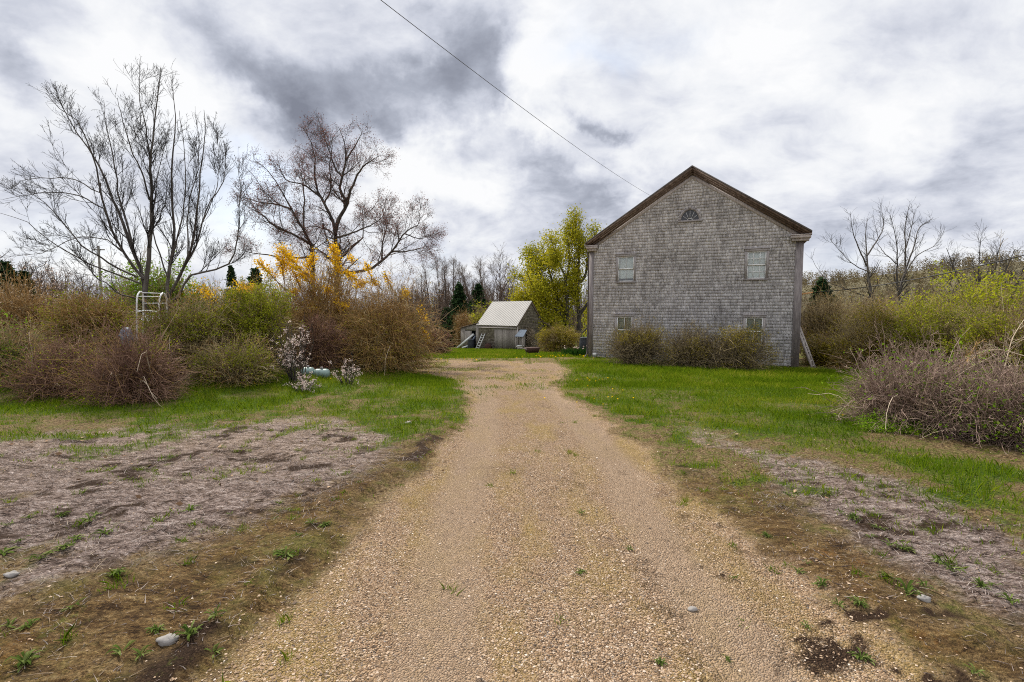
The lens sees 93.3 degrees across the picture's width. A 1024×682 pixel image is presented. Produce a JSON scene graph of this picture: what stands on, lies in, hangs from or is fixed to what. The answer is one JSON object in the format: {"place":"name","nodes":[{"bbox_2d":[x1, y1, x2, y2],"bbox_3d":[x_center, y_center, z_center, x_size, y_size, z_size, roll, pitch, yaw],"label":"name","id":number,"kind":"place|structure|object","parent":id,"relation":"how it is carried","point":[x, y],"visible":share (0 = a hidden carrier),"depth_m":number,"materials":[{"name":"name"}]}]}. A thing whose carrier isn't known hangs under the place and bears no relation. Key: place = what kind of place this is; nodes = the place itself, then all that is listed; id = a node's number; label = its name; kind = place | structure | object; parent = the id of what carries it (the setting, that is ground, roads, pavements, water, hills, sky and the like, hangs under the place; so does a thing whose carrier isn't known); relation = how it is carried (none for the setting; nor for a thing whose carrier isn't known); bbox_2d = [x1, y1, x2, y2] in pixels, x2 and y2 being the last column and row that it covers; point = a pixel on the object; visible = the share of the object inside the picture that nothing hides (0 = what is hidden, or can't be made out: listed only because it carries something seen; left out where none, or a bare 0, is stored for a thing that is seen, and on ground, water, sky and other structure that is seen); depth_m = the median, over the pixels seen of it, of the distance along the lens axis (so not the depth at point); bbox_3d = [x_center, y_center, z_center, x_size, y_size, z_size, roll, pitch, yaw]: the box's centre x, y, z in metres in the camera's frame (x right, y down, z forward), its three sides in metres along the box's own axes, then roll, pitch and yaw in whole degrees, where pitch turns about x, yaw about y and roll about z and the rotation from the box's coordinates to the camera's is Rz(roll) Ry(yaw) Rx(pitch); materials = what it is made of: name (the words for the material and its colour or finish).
{"place":"outdoors","nodes":[
{"label":"outdoors","id":0,"kind":"place"},
{"bbox_2d":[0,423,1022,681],"bbox_3d":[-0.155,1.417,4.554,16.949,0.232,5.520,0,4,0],"label":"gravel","id":1,"kind":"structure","parent":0,"point":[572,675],"depth_m":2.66,"materials":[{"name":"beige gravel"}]},
{"bbox_2d":[0,310,1023,681],"bbox_3d":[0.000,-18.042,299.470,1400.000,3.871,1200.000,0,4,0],"label":"ground","id":2,"kind":"structure","parent":0,"point":[954,618],"depth_m":3.87,"materials":[{"name":"beige plant"}]},
{"bbox_2d":[0,260,25,305],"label":"spruce tree","id":3,"kind":"object","parent":2,"relation":"on","point":[4,264],"visible":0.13,"depth_m":29.68,"materials":[{"name":"green plant"}]},
{"bbox_2d":[0,248,42,285],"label":"skyline tree","id":4,"kind":"object","parent":2,"relation":"on","point":[27,268],"visible":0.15,"depth_m":39.87,"materials":[{"name":"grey plant"}]},
{"bbox_2d":[3,649,42,671],"bbox_3d":[-2.267,1.475,2.247,0.130,0.062,0.152,-2,5,-30],"label":"weed rosette","id":5,"kind":"object","parent":2,"relation":"on","point":[26,659],"visible":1,"depth_m":2.25,"materials":[{"name":"green plant"}]},
{"bbox_2d":[17,270,45,315],"bbox_3d":[-31.013,-1.610,30.965,3.278,5.854,3.301,-4,5,-43],"label":"spruce tree","id":6,"kind":"object","parent":2,"relation":"on","point":[25,276],"visible":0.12,"depth_m":30.72,"materials":[{"name":"green plant"}]},
{"bbox_2d":[0,303,65,385],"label":"leafy shrub","id":7,"kind":"object","parent":2,"relation":"on","point":[7,344],"visible":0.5,"depth_m":10.50,"materials":[{"name":"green plant"}]},
{"bbox_2d":[0,256,76,310],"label":"skyline tree","id":8,"kind":"object","parent":2,"relation":"on","point":[51,276],"visible":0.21,"depth_m":35.81,"materials":[{"name":"brown plant"}]},
{"bbox_2d":[0,257,87,348],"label":"bramble bush","id":9,"kind":"object","parent":2,"relation":"on","point":[25,304],"visible":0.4,"depth_m":14.18,"materials":[{"name":"plant"}]},
{"bbox_2d":[16,261,78,307],"bbox_3d":[-35.835,-2.463,37.637,2.805,7.516,4.119,3,5,35],"label":"skyline tree","id":10,"kind":"object","parent":2,"relation":"on","point":[48,283],"visible":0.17,"depth_m":37.63,"materials":[{"name":"brown plant"}]},
{"bbox_2d":[36,257,78,294],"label":"skyline tree","id":11,"kind":"object","parent":2,"relation":"on","point":[68,275],"visible":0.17,"depth_m":47.49,"materials":[{"name":"grey plant"}]},
{"bbox_2d":[0,314,120,404],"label":"brush shrub","id":12,"kind":"object","parent":2,"relation":"on","point":[37,383],"visible":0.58,"depth_m":9.46,"materials":[{"name":"brown plant"}]},
{"bbox_2d":[45,266,106,299],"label":"skyline tree","id":13,"kind":"object","parent":2,"relation":"on","point":[82,282],"visible":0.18,"depth_m":49.77,"materials":[{"name":"brown plant"}]},
{"bbox_2d":[8,274,146,347],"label":"bramble bush","id":14,"kind":"object","parent":2,"relation":"on","point":[65,313],"visible":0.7,"depth_m":12.96,"materials":[{"name":"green plant"}]},
{"bbox_2d":[0,54,177,322],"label":"bare tree","id":15,"kind":"object","parent":2,"relation":"on","point":[139,272],"visible":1,"depth_m":13.84,"materials":[{"name":"grey plant"}]},
{"bbox_2d":[105,640,134,655],"bbox_3d":[-1.884,1.472,2.323,0.081,0.034,0.129,-1,4,-13],"label":"weed rosette","id":16,"kind":"object","parent":2,"relation":"on","point":[117,651],"visible":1,"depth_m":2.32,"materials":[{"name":"green plant"}]},
{"bbox_2d":[35,302,210,409],"bbox_3d":[-7.451,0.367,9.405,2.684,2.269,2.456,0,4,0],"label":"brush shrub","id":17,"kind":"object","parent":2,"relation":"on","point":[134,377],"visible":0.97,"depth_m":9.08,"materials":[{"name":"brown plant"}]},
{"bbox_2d":[82,241,210,333],"bbox_3d":[-13.062,-1.425,17.331,4.716,4.499,3.499,0,4,0],"label":"juniper bush","id":18,"kind":"object","parent":2,"relation":"on","point":[154,282],"visible":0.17,"depth_m":17.05,"materials":[{"name":"green plant"}]},
{"bbox_2d":[136,291,167,337],"bbox_3d":[-9.992,-0.675,13.295,0.975,1.404,0.738,0,4,0],"label":"metal chair frame","id":19,"kind":"object","parent":2,"relation":"on","point":[161,294],"visible":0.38,"depth_m":13.12,"materials":[{"name":"white paint"}]},
{"bbox_2d":[156,633,178,645],"bbox_3d":[-1.714,1.489,2.407,0.104,0.051,0.072,0,4,0],"label":"stone","id":20,"kind":"object","parent":2,"relation":"on","point":[167,639],"visible":0.98,"depth_m":2.39,"materials":[{"name":"white stone"}]},
{"bbox_2d":[114,280,249,371],"bbox_3d":[-8.144,-0.283,12.143,2.919,2.408,2.805,0,4,0],"label":"olive shrub","id":21,"kind":"object","parent":2,"relation":"on","point":[191,321],"visible":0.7,"depth_m":11.61,"materials":[{"name":"green plant"}]},
{"bbox_2d":[172,620,202,640],"bbox_3d":[-1.628,1.453,2.435,0.124,0.058,0.151,-1,4,-8],"label":"weed rosette","id":22,"kind":"object","parent":2,"relation":"on","point":[186,628],"visible":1,"depth_m":2.43,"materials":[{"name":"green plant"}]},
{"bbox_2d":[142,61,253,312],"bbox_3d":[-9.262,-4.503,14.196,2.375,7.999,4.408,-4,5,-42],"label":"bare tree","id":23,"kind":"object","parent":2,"relation":"on","point":[174,245],"visible":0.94,"depth_m":14.23,"materials":[{"name":"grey plant"}]},
{"bbox_2d":[175,267,239,311],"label":"forsythia bush","id":24,"kind":"object","parent":2,"relation":"on","point":[209,290],"visible":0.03,"depth_m":18.13,"materials":[{"name":"yellow plant"}]},
{"bbox_2d":[31,272,416,318],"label":"woods","id":25,"kind":"object","parent":2,"relation":"on","point":[96,291],"visible":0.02,"depth_m":50.88,"materials":[{"name":"brown plant"}]},
{"bbox_2d":[172,320,284,391],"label":"shrub","id":26,"kind":"object","parent":2,"relation":"on","point":[226,365],"visible":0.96,"depth_m":11.05,"materials":[{"name":"green plant"}]},
{"bbox_2d":[224,265,238,303],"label":"spruce tree","id":27,"kind":"object","parent":2,"relation":"on","point":[232,274],"visible":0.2,"depth_m":54.40,"materials":[{"name":"green plant"}]},
{"bbox_2d":[171,260,309,361],"bbox_3d":[-7.273,-0.736,13.153,3.244,2.964,3.207,1,4,18],"label":"olive shrub","id":28,"kind":"object","parent":2,"relation":"on","point":[256,311],"visible":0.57,"depth_m":12.81,"materials":[{"name":"green plant"}]},
{"bbox_2d":[201,242,292,350],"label":"forsythia bush","id":29,"kind":"object","parent":2,"relation":"on","point":[245,288],"visible":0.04,"depth_m":17.40,"materials":[{"name":"yellow plant"}]},
{"bbox_2d":[246,266,265,301],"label":"spruce tree","id":30,"kind":"object","parent":2,"relation":"on","point":[257,271],"visible":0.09,"depth_m":61.28,"materials":[{"name":"green plant"}]},
{"bbox_2d":[272,546,296,559],"bbox_3d":[-1.516,1.405,3.211,0.197,0.037,0.127,1,4,19],"label":"weed rosette","id":31,"kind":"object","parent":2,"relation":"on","point":[288,554],"visible":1,"depth_m":3.21,"materials":[{"name":"green plant"}]},
{"bbox_2d":[266,312,313,382],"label":"blossom bush","id":32,"kind":"object","parent":2,"relation":"on","point":[288,357],"visible":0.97,"depth_m":11.60,"materials":[{"name":"white plant"}]},
{"bbox_2d":[284,366,321,392],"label":"blossom bush","id":33,"kind":"object","parent":2,"relation":"on","point":[303,382],"visible":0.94,"depth_m":10.67,"materials":[{"name":"white plant"}]},
{"bbox_2d":[313,367,329,377],"bbox_3d":[-4.993,0.828,12.688,0.420,0.300,0.246,0,4,0],"label":"green tank","id":34,"kind":"object","parent":2,"relation":"on","point":[322,372],"visible":0.82,"depth_m":12.59,"materials":[{"name":"metal"}]},
{"bbox_2d":[289,295,356,368],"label":"dark shrub","id":35,"kind":"object","parent":2,"relation":"on","point":[320,356],"visible":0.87,"depth_m":13.99,"materials":[{"name":"brown plant"}]},
{"bbox_2d":[219,108,449,293],"bbox_3d":[-9.134,-5.726,23.875,12.280,11.458,6.550,0,4,0],"label":"budding tree","id":36,"kind":"object","parent":2,"relation":"on","point":[345,201],"visible":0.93,"depth_m":23.39,"materials":[{"name":"brown plant"}]},
{"bbox_2d":[252,232,434,367],"bbox_3d":[-5.694,-1.268,16.306,5.956,4.960,5.650,0,4,0],"label":"forsythia bush","id":37,"kind":"object","parent":2,"relation":"on","point":[306,304],"visible":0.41,"depth_m":15.66,"materials":[{"name":"yellow plant"}]},
{"bbox_2d":[328,358,362,384],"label":"blossom bush","id":38,"kind":"object","parent":2,"relation":"on","point":[346,370],"visible":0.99,"depth_m":11.97,"materials":[{"name":"white plant"}]},
{"bbox_2d":[322,242,460,375],"bbox_3d":[-4.025,-0.907,15.620,4.185,4.428,4.749,2,4,24],"label":"arching shrub","id":39,"kind":"object","parent":2,"relation":"on","point":[382,341],"visible":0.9,"depth_m":14.94,"materials":[{"name":"brown plant"}]},
{"bbox_2d":[411,282,451,327],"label":"woodland tree","id":40,"kind":"object","parent":2,"relation":"on","point":[424,301],"visible":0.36,"depth_m":72.09,"materials":[{"name":"brown plant"}]},
{"bbox_2d":[414,259,450,321],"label":"woodland tree","id":41,"kind":"object","parent":2,"relation":"on","point":[429,279],"visible":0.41,"depth_m":82.89,"materials":[{"name":"brown plant"}]},
{"bbox_2d":[418,322,454,352],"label":"red bush","id":42,"kind":"object","parent":2,"relation":"on","point":[443,341],"visible":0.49,"depth_m":35.77,"materials":[{"name":"brown plant"}]},
{"bbox_2d":[432,251,454,305],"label":"woodland tree","id":43,"kind":"object","parent":2,"relation":"on","point":[444,270],"visible":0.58,"depth_m":78.61,"materials":[{"name":"grey plant"}]},
{"bbox_2d":[433,307,454,345],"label":"spruce tree","id":44,"kind":"object","parent":2,"relation":"on","point":[443,317],"visible":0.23,"depth_m":59.43,"materials":[{"name":"green plant"}]},
{"bbox_2d":[438,276,454,317],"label":"woodland tree","id":45,"kind":"object","parent":2,"relation":"on","point":[445,299],"visible":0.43,"depth_m":70.87,"materials":[{"name":"brown plant"}]},
{"bbox_2d":[440,253,463,298],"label":"woodland tree","id":46,"kind":"object","parent":2,"relation":"on","point":[453,271],"visible":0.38,"depth_m":82.97,"materials":[{"name":"grey plant"}]},
{"bbox_2d":[443,281,470,346],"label":"spruce tree","id":47,"kind":"object","parent":2,"relation":"on","point":[459,297],"visible":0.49,"depth_m":57.36,"materials":[{"name":"green plant"}]},
{"bbox_2d":[6,339,915,505],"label":"leaf litter","id":48,"kind":"object","parent":2,"relation":"on","point":[179,503],"visible":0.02,"depth_m":5.49,"materials":[{"name":"brown plant"}]},
{"bbox_2d":[451,262,473,305],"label":"woodland tree","id":49,"kind":"object","parent":2,"relation":"on","point":[463,284],"visible":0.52,"depth_m":73.02,"materials":[{"name":"grey plant"}]},
{"bbox_2d":[449,302,479,348],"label":"tan bush","id":50,"kind":"object","parent":2,"relation":"on","point":[465,321],"visible":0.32,"depth_m":49.74,"materials":[{"name":"plant"}]},
{"bbox_2d":[455,260,478,302],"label":"woodland tree","id":51,"kind":"object","parent":2,"relation":"on","point":[463,275],"visible":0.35,"depth_m":75.81,"materials":[{"name":"grey plant"}]},
{"bbox_2d":[465,282,487,312],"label":"spruce tree","id":52,"kind":"object","parent":2,"relation":"on","point":[478,288],"visible":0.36,"depth_m":65.31,"materials":[{"name":"green plant"}]},
{"bbox_2d":[465,300,492,323],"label":"green bush","id":53,"kind":"object","parent":2,"relation":"on","point":[477,315],"visible":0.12,"depth_m":51.69,"materials":[{"name":"green plant"}]},
{"bbox_2d":[384,272,587,345],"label":"woods","id":54,"kind":"object","parent":2,"relation":"on","point":[490,298],"visible":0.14,"depth_m":71.24,"materials":[{"name":"brown plant"}]},
{"bbox_2d":[483,242,517,298],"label":"woodland tree","id":55,"kind":"object","parent":2,"relation":"on","point":[497,271],"visible":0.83,"depth_m":74.75,"materials":[{"name":"grey plant"}]},
{"bbox_2d":[460,301,553,348],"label":"old shed","id":56,"kind":"structure","parent":2,"relation":"on","point":[503,324],"depth_m":46.82,"materials":[{"name":"grey wood"}]},
{"bbox_2d":[494,328,516,348],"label":"sliding door","id":57,"kind":"structure","parent":56,"relation":"in","point":[503,338],"depth_m":45.83,"materials":[{"name":"grey wood"}]},
{"bbox_2d":[525,327,535,346],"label":"dry creeper","id":58,"kind":"object","parent":56,"relation":"attached to","point":[529,341],"visible":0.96,"depth_m":46.13,"materials":[{"name":"plant"}]},
{"bbox_2d":[0,339,1023,681],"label":"grass","id":59,"kind":"structure","parent":2,"relation":"on","point":[814,381],"depth_m":8.83,"materials":[{"name":"green plant"}]},
{"bbox_2d":[504,203,603,346],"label":"maple tree","id":60,"kind":"object","parent":2,"relation":"on","point":[545,293],"visible":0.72,"depth_m":51.35,"materials":[{"name":"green plant"}]},
{"bbox_2d":[531,314,582,351],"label":"round bush","id":61,"kind":"object","parent":2,"relation":"on","point":[553,339],"visible":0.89,"depth_m":37.33,"materials":[{"name":"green plant"}]},
{"bbox_2d":[554,345,586,356],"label":"daffodil clump","id":62,"kind":"object","parent":2,"relation":"on","point":[580,352],"visible":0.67,"depth_m":24.94,"materials":[{"name":"green plant"}]},
{"bbox_2d":[593,303,672,365],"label":"house shrub","id":63,"kind":"object","parent":2,"relation":"on","point":[636,347],"visible":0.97,"depth_m":18.44,"materials":[{"name":"brown plant"}]},
{"bbox_2d":[650,312,724,369],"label":"house shrub","id":64,"kind":"object","parent":2,"relation":"on","point":[688,352],"visible":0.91,"depth_m":17.73,"materials":[{"name":"brown plant"}]},
{"bbox_2d":[584,165,812,367],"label":"shingled house","id":65,"kind":"structure","parent":2,"relation":"on","point":[707,248],"depth_m":20.30,"materials":[{"name":"grey wood"}]},
{"bbox_2d":[381,0,648,194],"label":"overhead cable","id":66,"kind":"object","parent":65,"relation":"attached to","point":[489,83],"visible":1,"depth_m":9.65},
{"bbox_2d":[615,314,633,343],"bbox_3d":[5.223,-0.566,22.163,0.905,1.359,0.900,2,4,24],"label":"window","id":67,"kind":"structure","parent":65,"relation":"in","point":[620,318],"depth_m":21.85,"materials":[{"name":"grey wood"}]},
{"bbox_2d":[615,253,636,282],"bbox_3d":[5.255,-3.269,21.961,0.936,1.305,0.900,2,4,24],"label":"window","id":68,"kind":"structure","parent":65,"relation":"in","point":[625,263],"depth_m":21.68,"materials":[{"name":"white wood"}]},
{"bbox_2d":[678,205,701,222],"bbox_3d":[7.493,-5.350,20.350,0.965,0.676,0.100,2,4,24],"label":"fan window","id":69,"kind":"structure","parent":65,"relation":"in","point":[690,214],"depth_m":20.35,"materials":[{"name":"grey wood"}]},
{"bbox_2d":[743,314,766,346],"bbox_3d":[9.989,-0.455,19.989,0.868,1.298,0.900,2,4,24],"label":"window","id":70,"kind":"structure","parent":65,"relation":"in","point":[760,318],"depth_m":19.65,"materials":[{"name":"grey wood"}]},
{"bbox_2d":[743,247,769,280],"bbox_3d":[9.855,-3.088,19.482,0.924,1.289,0.200,2,4,24],"label":"window","id":71,"kind":"structure","parent":65,"relation":"in","point":[756,259],"depth_m":19.50,"materials":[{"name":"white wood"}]},
{"bbox_2d":[813,255,1023,292],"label":"service cable","id":72,"kind":"object","parent":65,"relation":"attached to","point":[929,276],"visible":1,"depth_m":15.18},
{"bbox_2d":[697,308,792,370],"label":"house shrub","id":73,"kind":"object","parent":2,"relation":"on","point":[732,352],"visible":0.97,"depth_m":17.02,"materials":[{"name":"brown plant"}]},
{"bbox_2d":[800,326,815,367],"bbox_3d":[12.025,0.247,19.786,0.442,1.755,1.190,-1,4,-16],"label":"ladder","id":74,"kind":"object","parent":2,"relation":"on","point":[807,350],"visible":0.8,"depth_m":19.70,"materials":[{"name":"grey wood"}]},
{"bbox_2d":[801,277,836,344],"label":"spruce tree","id":75,"kind":"object","parent":2,"relation":"on","point":[819,283],"visible":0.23,"depth_m":59.27,"materials":[{"name":"green plant"}]},
{"bbox_2d":[799,325,852,366],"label":"hedge bush","id":76,"kind":"object","parent":2,"relation":"on","point":[817,346],"visible":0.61,"depth_m":20.77,"materials":[{"name":"brown plant"}]},
{"bbox_2d":[799,275,868,359],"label":"tan bush","id":77,"kind":"object","parent":2,"relation":"on","point":[817,322],"visible":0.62,"depth_m":26.64,"materials":[{"name":"brown plant"}]},
{"bbox_2d":[805,200,888,308],"bbox_3d":[23.002,-5.126,32.576,5.924,9.731,3.234,0,4,0],"label":"bare tree","id":78,"kind":"object","parent":2,"relation":"on","point":[868,276],"visible":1,"depth_m":32.89,"materials":[{"name":"brown plant"}]},
{"bbox_2d":[830,278,905,334],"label":"tan bush","id":79,"kind":"object","parent":2,"relation":"on","point":[859,302],"visible":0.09,"depth_m":27.66,"materials":[{"name":"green plant"}]},
{"bbox_2d":[821,297,926,371],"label":"hedge bush","id":80,"kind":"object","parent":2,"relation":"on","point":[860,339],"visible":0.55,"depth_m":17.76,"materials":[{"name":"brown plant"}]},
{"bbox_2d":[854,407,938,436],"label":"leafy shrub","id":81,"kind":"object","parent":2,"relation":"on","point":[868,425],"visible":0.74,"depth_m":6.86,"materials":[{"name":"green plant"}]},
{"bbox_2d":[796,316,1017,445],"bbox_3d":[6.029,0.582,7.300,3.018,1.959,2.656,0,4,0],"label":"grey bush","id":82,"kind":"object","parent":2,"relation":"on","point":[881,395],"visible":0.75,"depth_m":7.06,"materials":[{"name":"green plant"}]},
{"bbox_2d":[868,282,945,321],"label":"lime bush","id":83,"kind":"object","parent":2,"relation":"on","point":[915,300],"visible":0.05,"depth_m":19.89,"materials":[{"name":"green plant"}]},
{"bbox_2d":[867,197,948,303],"bbox_3d":[27.314,-5.356,33.995,5.383,9.504,3.632,0,4,0],"label":"bare tree","id":84,"kind":"object","parent":2,"relation":"on","point":[900,285],"visible":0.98,"depth_m":33.71,"materials":[{"name":"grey plant"}]},
{"bbox_2d":[893,578,923,595],"bbox_3d":[2.331,1.451,2.840,0.130,0.065,0.128,1,4,15],"label":"weed rosette","id":85,"kind":"object","parent":2,"relation":"on","point":[909,588],"visible":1,"depth_m":2.85,"materials":[{"name":"green plant"}]},
{"bbox_2d":[799,283,1020,352],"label":"woods","id":86,"kind":"object","parent":2,"relation":"on","point":[800,350],"visible":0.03,"depth_m":42.97,"materials":[{"name":"plant"}]},
{"bbox_2d":[883,253,970,310],"bbox_3d":[26.668,-2.158,31.207,2.115,6.821,5.054,-2,5,-29],"label":"sapling","id":87,"kind":"object","parent":2,"relation":"on","point":[951,278],"visible":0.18,"depth_m":32.29,"materials":[{"name":"grey plant"}]},
{"bbox_2d":[866,280,997,372],"bbox_3d":[14.383,-0.446,16.517,4.113,3.335,3.446,2,4,23],"label":"hedge bush","id":88,"kind":"object","parent":2,"relation":"on","point":[938,321],"visible":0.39,"depth_m":16.24,"materials":[{"name":"green plant"}]},
{"bbox_2d":[884,335,1023,460],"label":"grey bush","id":89,"kind":"object","parent":2,"relation":"on","point":[1008,427],"visible":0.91,"depth_m":6.25,"materials":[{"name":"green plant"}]},
{"bbox_2d":[922,229,1023,327],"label":"lime bush","id":90,"kind":"object","parent":2,"relation":"on","point":[985,297],"visible":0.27,"depth_m":17.62,"materials":[{"name":"green plant"}]},
{"bbox_2d":[927,280,1023,380],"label":"hedge bush","id":91,"kind":"object","parent":2,"relation":"on","point":[992,328],"visible":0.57,"depth_m":14.31,"materials":[{"name":"green plant"}]},
{"bbox_2d":[933,239,1023,307],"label":"sapling","id":92,"kind":"object","parent":2,"relation":"on","point":[949,262],"visible":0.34,"depth_m":29.07,"materials":[{"name":"grey plant"}]},
{"bbox_2d":[955,341,1023,368],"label":"dead branch","id":93,"kind":"object","parent":2,"relation":"on","point":[987,350],"visible":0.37,"depth_m":9.34,"materials":[{"name":"wood"}]},
{"bbox_2d":[958,219,1022,295],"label":"sapling","id":94,"kind":"object","parent":2,"relation":"on","point":[997,252],"visible":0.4,"depth_m":26.75,"materials":[{"name":"grey plant"}]},
{"bbox_2d":[981,241,1023,309],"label":"sapling","id":95,"kind":"object","parent":2,"relation":"on","point":[1005,268],"visible":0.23,"depth_m":26.11,"materials":[{"name":"grey plant"}]},
{"bbox_2d":[989,320,1023,366],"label":"dead branch","id":96,"kind":"object","parent":2,"relation":"on","point":[1011,339],"visible":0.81,"depth_m":9.55,"materials":[{"name":"wood"}]},
{"bbox_2d":[0,0,1023,309],"label":"sky","id":97,"kind":"structure","parent":0,"point":[808,109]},
{"bbox_2d":[212,360,944,681],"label":"driveway","id":98,"kind":"structure","parent":0,"point":[533,409],"depth_m":3.04,"materials":[{"name":"beige gravel"}]},
{"bbox_2d":[846,647,876,664],"bbox_3d":[1.709,1.538,2.366,0.121,0.033,0.087,2,5,30],"label":"weed rosette","id":99,"kind":"object","parent":98,"relation":"on","point":[863,657],"visible":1,"depth_m":2.37,"materials":[{"name":"green plant"}]},
{"bbox_2d":[801,261,1023,311],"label":"hill","id":100,"kind":"structure","parent":0,"point":[953,282],"depth_m":220.65,"materials":[{"name":"plant"}]},
{"bbox_2d":[801,247,1023,312],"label":"forest","id":101,"kind":"object","parent":100,"relation":"on","point":[928,265],"visible":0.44,"depth_m":220.20,"materials":[{"name":"plant"}]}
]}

